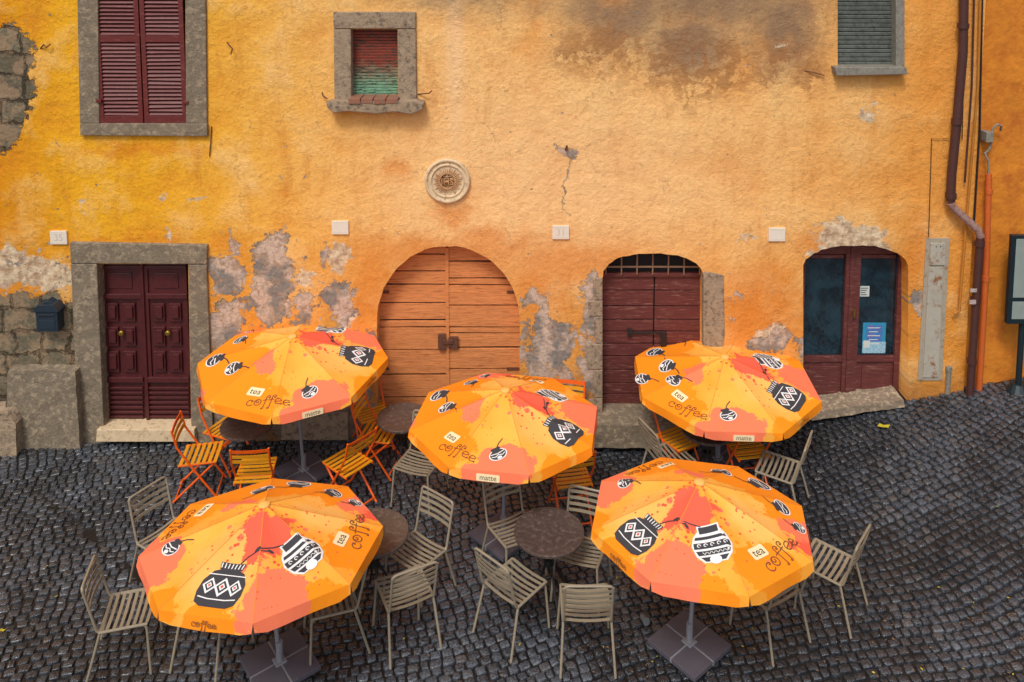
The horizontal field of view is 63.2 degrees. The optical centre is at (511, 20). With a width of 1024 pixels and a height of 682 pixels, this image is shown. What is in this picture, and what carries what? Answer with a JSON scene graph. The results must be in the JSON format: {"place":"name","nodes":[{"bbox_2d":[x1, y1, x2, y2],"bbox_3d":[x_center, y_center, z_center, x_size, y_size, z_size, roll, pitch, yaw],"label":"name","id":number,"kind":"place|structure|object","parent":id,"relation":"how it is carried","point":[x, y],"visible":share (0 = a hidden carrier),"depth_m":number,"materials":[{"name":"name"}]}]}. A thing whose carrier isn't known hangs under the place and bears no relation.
{"place":"outdoors","nodes":[
{"label":"outdoors","id":0,"kind":"place"},
{"bbox_2d":[0,377,1023,681],"bbox_3d":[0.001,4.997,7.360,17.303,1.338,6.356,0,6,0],"label":"cobblestone pavement","id":1,"kind":"structure","parent":0,"point":[926,447],"depth_m":8.15,"materials":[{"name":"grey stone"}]},
{"bbox_2d":[0,401,23,456],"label":"corner stone","id":2,"kind":"object","parent":1,"relation":"on","point":[11,435],"visible":0.84,"depth_m":10.17,"materials":[{"name":"grey stone"}]},
{"bbox_2d":[5,364,84,449],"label":"stone plinth","id":3,"kind":"structure","parent":1,"relation":"on","point":[46,400],"depth_m":10.27,"materials":[{"name":"grey stone"}]},
{"bbox_2d":[81,554,162,681],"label":"metal chair","id":4,"kind":"object","parent":1,"relation":"on","point":[101,631],"visible":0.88,"depth_m":7.22,"materials":[{"name":"beige paint"}]},
{"bbox_2d":[128,476,175,582],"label":"metal chair","id":5,"kind":"object","parent":1,"relation":"on","point":[138,544],"visible":0.48,"depth_m":8.25,"materials":[{"name":"beige paint"}]},
{"bbox_2d":[170,410,226,502],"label":"folding chair","id":6,"kind":"object","parent":1,"relation":"on","point":[211,461],"visible":0.99,"depth_m":9.45,"materials":[{"name":"orange paint"}]},
{"bbox_2d":[169,626,254,681],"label":"metal chair","id":7,"kind":"object","parent":1,"relation":"on","point":[217,654],"visible":0.02,"depth_m":7.16,"materials":[{"name":"beige paint"}]},
{"bbox_2d":[197,397,251,477],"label":"folding chair","id":8,"kind":"object","parent":1,"relation":"on","point":[212,435],"visible":0.34,"depth_m":9.87,"materials":[{"name":"orange paint"}]},
{"bbox_2d":[219,417,273,489],"bbox_3d":[-3.045,5.005,9.611,0.604,0.736,0.604,-2,6,-20],"label":"bistro table","id":9,"kind":"object","parent":1,"relation":"on","point":[237,430],"visible":0.53,"depth_m":9.49,"materials":[{"name":"brown paint"}]},
{"bbox_2d":[229,447,276,488],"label":"folding chair","id":10,"kind":"object","parent":1,"relation":"on","point":[247,460],"visible":0.84,"depth_m":9.05,"materials":[{"name":"orange paint"}]},
{"bbox_2d":[136,478,383,681],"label":"patio umbrella","id":11,"kind":"object","parent":1,"relation":"on","point":[274,554],"visible":1,"depth_m":6.87,"materials":[{"name":"fabric"}]},
{"bbox_2d":[196,324,388,482],"bbox_3d":[-2.560,4.506,9.814,2.078,1.686,2.072,2,6,19],"label":"patio umbrella","id":12,"kind":"object","parent":1,"relation":"on","point":[298,373],"visible":0.84,"depth_m":9.39,"materials":[{"name":"fabric"}]},
{"bbox_2d":[281,411,348,439],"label":"base slab","id":13,"kind":"structure","parent":1,"relation":"on","point":[332,425],"depth_m":10.44,"materials":[{"name":"stone"}]},
{"bbox_2d":[303,567,370,664],"bbox_3d":[-1.576,5.153,7.455,0.548,0.864,0.493,-2,6,-20],"label":"metal chair","id":14,"kind":"object","parent":1,"relation":"on","point":[335,613],"visible":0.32,"depth_m":7.30,"materials":[{"name":"beige paint"}]},
{"bbox_2d":[322,427,376,504],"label":"folding chair","id":15,"kind":"object","parent":1,"relation":"on","point":[355,463],"visible":0.93,"depth_m":9.28,"materials":[{"name":"orange paint"}]},
{"bbox_2d":[351,377,393,454],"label":"folding chair","id":16,"kind":"object","parent":1,"relation":"on","point":[382,406],"visible":0.41,"depth_m":10.28,"materials":[{"name":"orange paint"}]},
{"bbox_2d":[350,391,401,480],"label":"folding chair","id":17,"kind":"object","parent":1,"relation":"on","point":[381,440],"visible":0.57,"depth_m":9.82,"materials":[{"name":"orange paint"}]},
{"bbox_2d":[346,508,408,624],"bbox_3d":[-1.304,5.178,7.878,0.664,0.736,0.664,3,6,25],"label":"bistro table","id":18,"kind":"object","parent":1,"relation":"on","point":[395,525],"visible":0.5,"depth_m":7.84,"materials":[{"name":"brown paint"}]},
{"bbox_2d":[377,402,423,488],"bbox_3d":[-1.276,4.990,9.759,0.604,0.736,0.604,-2,6,-20],"label":"bistro table","id":19,"kind":"object","parent":1,"relation":"on","point":[396,418],"visible":0.77,"depth_m":9.71,"materials":[{"name":"brown paint"}]},
{"bbox_2d":[372,561,441,669],"bbox_3d":[-0.951,5.150,7.488,0.493,0.864,0.548,-3,6,-26],"label":"metal chair","id":20,"kind":"object","parent":1,"relation":"on","point":[412,585],"visible":1,"depth_m":7.38,"materials":[{"name":"beige paint"}]},
{"bbox_2d":[383,485,456,619],"bbox_3d":[-0.889,5.096,8.033,0.493,0.864,0.548,4,7,38],"label":"metal chair","id":21,"kind":"object","parent":1,"relation":"on","point":[414,532],"visible":0.86,"depth_m":8.07,"materials":[{"name":"beige paint"}]},
{"bbox_2d":[390,409,449,516],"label":"metal chair","id":22,"kind":"object","parent":1,"relation":"on","point":[411,468],"visible":0.58,"depth_m":9.29,"materials":[{"name":"beige paint"}]},
{"bbox_2d":[0,0,985,441],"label":"front wall","id":23,"kind":"structure","parent":1,"relation":"on","point":[716,136],"depth_m":10.12,"materials":[{"name":"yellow paint"}]},
{"bbox_2d":[33,297,64,331],"bbox_3d":[-5.681,3.609,10.224,0.318,0.379,0.170,0,6,0],"label":"mailbox","id":24,"kind":"object","parent":23,"relation":"attached to","point":[49,314],"visible":1,"depth_m":10.16,"materials":[{"name":"blue paint"}]},
{"bbox_2d":[50,231,67,243],"bbox_3d":[-5.553,2.658,10.206,0.202,0.165,0.037,0,6,0],"label":"house number plate","id":25,"kind":"object","parent":23,"relation":"attached to","point":[58,237],"visible":1,"depth_m":10.19,"materials":[{"name":"white ceramic"}]},
{"bbox_2d":[70,241,214,443],"bbox_3d":[-4.581,4.010,10.400,1.711,2.627,0.200,0,6,0],"label":"door surround","id":26,"kind":"object","parent":23,"relation":"attached to","point":[88,292],"visible":0.63,"depth_m":10.27,"materials":[{"name":"grey stone"}]},
{"bbox_2d":[103,264,190,419],"bbox_3d":[-4.631,4.140,10.466,1.164,2.240,0.155,0,6,0],"label":"panelled door","id":27,"kind":"structure","parent":26,"relation":"attached to","point":[147,337],"depth_m":10.46,"materials":[{"name":"red paint"}]},
{"bbox_2d":[77,0,208,135],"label":"window surround","id":28,"kind":"object","parent":23,"relation":"attached to","point":[196,124],"visible":0.81,"depth_m":9.99,"materials":[{"name":"grey stone"}]},
{"bbox_2d":[96,0,188,122],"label":"shuttered window","id":29,"kind":"structure","parent":28,"relation":"attached to","point":[129,85],"depth_m":10.00,"materials":[{"name":"red paint"}]},
{"bbox_2d":[96,418,196,441],"bbox_3d":[-4.558,5.145,10.503,1.233,0.160,0.320,0,6,0],"label":"threshold","id":30,"kind":"object","parent":23,"relation":"attached to","point":[134,430],"visible":0.74,"depth_m":10.35,"materials":[{"name":"stone"}]},
{"bbox_2d":[209,126,211,156],"bbox_3d":[-3.653,1.464,10.083,0.052,0.372,0.015,0,6,0],"label":"iron rod","id":31,"kind":"object","parent":23,"relation":"attached to","point":[210,141],"visible":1,"depth_m":10.08,"materials":[{"name":"brown metal"}]},
{"bbox_2d":[332,221,348,233],"bbox_3d":[-2.102,2.532,10.194,0.202,0.165,0.036,0,6,0],"label":"house number plate","id":32,"kind":"object","parent":23,"relation":"attached to","point":[340,227],"visible":1,"depth_m":10.18,"materials":[{"name":"white ceramic"}]},
{"bbox_2d":[333,12,416,98],"bbox_3d":[-1.640,0.422,10.031,0.991,1.072,0.160,0,6,0],"label":"window surround","id":33,"kind":"object","parent":23,"relation":"attached to","point":[347,23],"visible":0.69,"depth_m":9.94,"materials":[{"name":"grey stone"}]},
{"bbox_2d":[348,94,398,103],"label":"terracotta sill","id":34,"kind":"structure","parent":33,"relation":"on","point":[377,98],"depth_m":9.87,"materials":[{"name":"brown brick"}]},
{"bbox_2d":[353,29,397,94],"bbox_3d":[-1.666,0.523,10.117,0.562,0.865,0.030,0,6,0],"label":"roller blind window","id":35,"kind":"structure","parent":33,"relation":"attached to","point":[375,61],"depth_m":10.11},
{"bbox_2d":[326,98,424,113],"bbox_3d":[-1.627,1.023,10.016,1.160,0.163,0.270,0,6,0],"label":"window sill","id":36,"kind":"structure","parent":23,"relation":"attached to","point":[409,106],"depth_m":9.88,"materials":[{"name":"grey stone"}]},
{"bbox_2d":[424,158,469,202],"bbox_3d":[-0.785,1.948,10.129,0.560,0.560,0.070,0,6,0],"label":"wall medallion","id":37,"kind":"object","parent":23,"relation":"attached to","point":[446,180],"depth_m":10.11,"materials":[{"name":"stone"}]},
{"bbox_2d":[379,246,519,431],"bbox_3d":[-0.809,4.162,10.553,2.106,2.781,0.125,0,6,0],"label":"arched plank door","id":38,"kind":"structure","parent":23,"relation":"attached to","point":[449,315],"depth_m":10.53,"materials":[{"name":"orange wood"}]},
{"bbox_2d":[552,225,568,238],"bbox_3d":[0.597,2.592,10.199,0.202,0.165,0.037,0,6,0],"label":"house number plate","id":39,"kind":"object","parent":23,"relation":"attached to","point":[560,231],"visible":1,"depth_m":10.18,"materials":[{"name":"white ceramic"}]},
{"bbox_2d":[586,277,601,412],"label":"door quoins","id":40,"kind":"object","parent":23,"relation":"attached to","point":[594,355],"depth_m":10.34,"materials":[{"name":"grey stone"}]},
{"bbox_2d":[594,403,699,447],"bbox_3d":[1.744,5.066,10.413,1.520,0.312,0.502,0,6,0],"label":"door step","id":41,"kind":"object","parent":23,"relation":"attached to","point":[618,425],"depth_m":10.19,"materials":[{"name":"grey stone"}]},
{"bbox_2d":[603,253,699,403],"bbox_3d":[1.795,4.032,10.543,1.551,2.459,0.120,0,6,0],"label":"maroon plank door","id":42,"kind":"structure","parent":23,"relation":"attached to","point":[651,300],"depth_m":10.52,"materials":[{"name":"brown wood"}]},
{"bbox_2d":[702,272,724,346],"bbox_3d":[2.501,4.087,10.401,0.286,2.008,0.112,0,6,0],"label":"door surround","id":43,"kind":"object","parent":23,"relation":"attached to","point":[713,328],"visible":0.53,"depth_m":10.30,"materials":[{"name":"grey stone"}]},
{"bbox_2d":[768,228,785,240],"bbox_3d":[3.244,2.619,10.202,0.202,0.165,0.036,0,6,0],"label":"house number plate","id":44,"kind":"object","parent":23,"relation":"attached to","point":[776,234],"visible":1,"depth_m":10.19,"materials":[{"name":"white ceramic"}]},
{"bbox_2d":[803,245,900,394],"bbox_3d":[4.343,3.881,10.543,1.612,2.311,0.130,0,6,0],"label":"arched glass door","id":45,"kind":"structure","parent":23,"relation":"attached to","point":[851,317],"depth_m":10.55,"materials":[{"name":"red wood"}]},
{"bbox_2d":[811,385,904,420],"bbox_3d":[4.274,4.793,10.508,1.171,0.273,0.452,0,6,0],"label":"door step","id":46,"kind":"object","parent":23,"relation":"on","point":[840,404],"depth_m":10.36,"materials":[{"name":"stone"}]},
{"bbox_2d":[838,0,891,63],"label":"roller shutter window","id":47,"kind":"structure","parent":23,"relation":"attached to","point":[864,31],"depth_m":10.07,"materials":[{"name":"grey paint"}]},
{"bbox_2d":[831,0,907,75],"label":"window surround","id":48,"kind":"object","parent":23,"relation":"attached to","point":[896,66],"visible":0.99,"depth_m":9.92,"materials":[{"name":"stone"}]},
{"bbox_2d":[917,238,949,380],"bbox_3d":[5.215,3.578,10.314,0.306,1.833,0.084,0,6,0],"label":"meter cabinet","id":49,"kind":"object","parent":23,"relation":"attached to","point":[932,328],"visible":1,"depth_m":10.29,"materials":[{"name":"paint"}]},
{"bbox_2d":[928,103,963,236],"bbox_3d":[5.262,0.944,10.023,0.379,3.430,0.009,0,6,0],"label":"black cable","id":50,"kind":"object","parent":23,"relation":"attached to","point":[930,170],"visible":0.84,"depth_m":10.11,"materials":[{"name":"rubber"}]},
{"bbox_2d":[945,0,968,201],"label":"drainpipe","id":51,"kind":"object","parent":23,"relation":"attached to","point":[956,118],"visible":1,"depth_m":9.91,"materials":[{"name":"brown metal"}]},
{"bbox_2d":[953,0,981,314],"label":"gas pipe","id":52,"kind":"object","parent":23,"relation":"attached to","point":[971,155],"visible":1,"depth_m":10.05,"materials":[{"name":"metal"}]},
{"bbox_2d":[964,0,974,182],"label":"gas pipe","id":53,"kind":"object","parent":23,"relation":"attached to","point":[971,89],"visible":1,"depth_m":9.97,"materials":[{"name":"orange metal"}]},
{"bbox_2d":[973,0,982,220],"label":"black cable","id":54,"kind":"object","parent":23,"relation":"attached to","point":[978,146],"visible":0.8,"depth_m":10.03,"materials":[{"name":"rubber"}]},
{"bbox_2d":[408,373,597,561],"bbox_3d":[-0.068,4.647,8.762,1.894,1.614,1.894,-4,7,-35],"label":"patio umbrella","id":55,"kind":"object","parent":1,"relation":"on","point":[503,428],"visible":0.98,"depth_m":8.38,"materials":[{"name":"fabric"}]},
{"bbox_2d":[472,547,549,662],"bbox_3d":[-0.010,5.142,7.565,0.493,0.864,0.548,5,8,43],"label":"metal chair","id":56,"kind":"object","parent":1,"relation":"on","point":[503,569],"visible":1,"depth_m":7.50,"materials":[{"name":"beige paint"}]},
{"bbox_2d":[0,423,1022,677],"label":"fallen leaves","id":57,"kind":"object","parent":1,"relation":"on","point":[726,621],"visible":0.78,"depth_m":7.62,"materials":[{"name":"brown plant"}]},
{"bbox_2d":[480,482,547,593],"bbox_3d":[0.007,5.066,8.331,0.493,0.864,0.548,-3,7,-30],"label":"metal chair","id":58,"kind":"object","parent":1,"relation":"on","point":[503,542],"visible":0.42,"depth_m":8.38,"materials":[{"name":"beige paint"}]},
{"bbox_2d":[514,507,583,623],"bbox_3d":[0.349,5.177,7.889,0.664,0.736,0.664,3,6,25],"label":"bistro table","id":59,"kind":"object","parent":1,"relation":"on","point":[548,535],"visible":0.94,"depth_m":7.83,"materials":[{"name":"brown marble"},{"name":"metal"}]},
{"bbox_2d":[555,379,585,467],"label":"folding chair","id":60,"kind":"object","parent":1,"relation":"on","point":[574,387],"visible":0.13,"depth_m":10.27,"materials":[{"name":"orange paint"}]},
{"bbox_2d":[548,450,596,528],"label":"folding chair","id":61,"kind":"object","parent":1,"relation":"on","point":[584,478],"visible":0.55,"depth_m":9.03,"materials":[{"name":"orange paint"}]},
{"bbox_2d":[550,484,612,612],"bbox_3d":[0.680,5.092,8.061,0.493,0.864,0.548,2,6,20],"label":"metal chair","id":62,"kind":"object","parent":1,"relation":"on","point":[592,561],"visible":0.48,"depth_m":8.10,"materials":[{"name":"beige paint"}]},
{"bbox_2d":[556,583,616,678],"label":"metal chair","id":63,"kind":"object","parent":1,"relation":"on","point":[598,599],"visible":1,"depth_m":7.16,"materials":[{"name":"beige paint"}]},
{"bbox_2d":[638,417,695,464],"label":"metal chair","id":64,"kind":"object","parent":1,"relation":"on","point":[656,450],"visible":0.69,"depth_m":9.44,"materials":[{"name":"beige paint"}]},
{"bbox_2d":[654,412,698,459],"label":"folding chair","id":65,"kind":"object","parent":1,"relation":"on","point":[685,448],"visible":0.37,"depth_m":9.73,"materials":[{"name":"orange paint"}]},
{"bbox_2d":[591,457,814,681],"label":"patio umbrella","id":66,"kind":"object","parent":1,"relation":"on","point":[692,532],"visible":1,"depth_m":7.07,"materials":[{"name":"fabric"}]},
{"bbox_2d":[680,427,730,463],"bbox_3d":[2.214,4.983,9.463,0.604,0.736,0.604,-2,6,-20],"label":"bistro table","id":67,"kind":"object","parent":1,"relation":"on","point":[706,443],"visible":0.39,"depth_m":9.26,"materials":[{"name":"brown paint"}]},
{"bbox_2d":[634,340,822,467],"bbox_3d":[2.510,4.617,9.943,2.097,1.313,2.074,0,6,0],"label":"patio umbrella","id":68,"kind":"object","parent":1,"relation":"on","point":[726,393],"visible":0.85,"depth_m":9.51,"materials":[{"name":"fabric"}]},
{"bbox_2d":[725,441,771,484],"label":"folding chair","id":69,"kind":"object","parent":1,"relation":"on","point":[746,452],"visible":0.5,"depth_m":9.41,"materials":[{"name":"orange paint"}]},
{"bbox_2d":[729,579,810,666],"bbox_3d":[2.342,5.137,7.511,0.493,0.864,0.548,-3,7,-30],"label":"metal chair","id":70,"kind":"object","parent":1,"relation":"on","point":[782,593],"visible":0.24,"depth_m":7.42,"materials":[{"name":"beige paint"}]},
{"bbox_2d":[754,430,812,502],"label":"metal chair","id":71,"kind":"object","parent":1,"relation":"on","point":[788,459],"visible":0.96,"depth_m":9.04,"materials":[{"name":"beige paint"}]},
{"bbox_2d":[793,524,871,638],"bbox_3d":[2.997,5.077,7.762,0.548,0.864,0.493,5,7,40],"label":"metal chair","id":72,"kind":"object","parent":1,"relation":"on","point":[854,558],"visible":0.86,"depth_m":7.74,"materials":[{"name":"beige paint"}]},
{"bbox_2d":[945,366,951,394],"bbox_3d":[5.440,4.493,10.384,0.080,0.380,0.076,0,6,0],"label":"standpipe","id":73,"kind":"object","parent":1,"relation":"on","point":[948,369],"visible":1,"depth_m":10.36,"materials":[{"name":"metal"}]},
{"bbox_2d":[965,238,984,397],"bbox_3d":[5.666,3.640,10.192,0.128,2.035,0.112,0,6,0],"label":"drainpipe","id":74,"kind":"object","parent":1,"relation":"on","point":[971,359],"visible":0.98,"depth_m":10.16,"materials":[{"name":"brown metal"}]},
{"bbox_2d":[947,202,984,238],"bbox_3d":[5.492,2.408,10.079,0.459,0.463,0.096,0,6,3],"label":"drainpipe","id":75,"kind":"object","parent":74,"relation":"attached to","point":[965,218],"visible":1,"depth_m":10.04,"materials":[{"name":"metal"}]},
{"bbox_2d":[969,289,976,303],"bbox_3d":[5.601,3.352,10.110,0.082,0.198,0.005,0,6,0],"label":"pipe sticker","id":76,"kind":"object","parent":74,"relation":"attached to","point":[972,301],"visible":1,"depth_m":10.11,"materials":[{"name":"paper"}]},
{"bbox_2d":[976,173,992,391],"bbox_3d":[5.804,3.253,10.234,0.118,2.806,0.090,0,6,0],"label":"conduit pipe","id":77,"kind":"object","parent":1,"relation":"on","point":[988,191],"visible":0.95,"depth_m":10.21,"materials":[{"name":"orange plastic"}]},
{"bbox_2d":[984,123,1001,173],"bbox_3d":[5.821,1.552,10.066,0.226,0.639,0.060,-1,6,-11],"label":"electrical conduit","id":78,"kind":"object","parent":77,"relation":"attached to","point":[988,150],"visible":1,"depth_m":10.06,"materials":[{"name":"metal"}]},
{"bbox_2d":[964,0,1023,385],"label":"orange building","id":79,"kind":"structure","parent":1,"relation":"on","point":[1002,98],"depth_m":10.19,"materials":[{"name":"paint"}]},
{"bbox_2d":[980,130,993,141],"bbox_3d":[5.742,1.397,10.069,0.084,0.123,0.140,0,6,0],"label":"junction box","id":80,"kind":"object","parent":79,"relation":"attached to","point":[986,135],"visible":1,"depth_m":10.00,"materials":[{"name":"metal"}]},
{"bbox_2d":[1004,234,1023,396],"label":"notice board","id":81,"kind":"object","parent":1,"relation":"on","point":[1014,307],"visible":1,"depth_m":10.03,"materials":[{"name":"teal paint"}]},
{"bbox_2d":[640,614,649,625],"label":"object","id":82,"kind":"object","parent":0,"point":[645,619],"visible":1,"depth_m":7.64,"materials":[{"name":"grey stone"}]}
]}

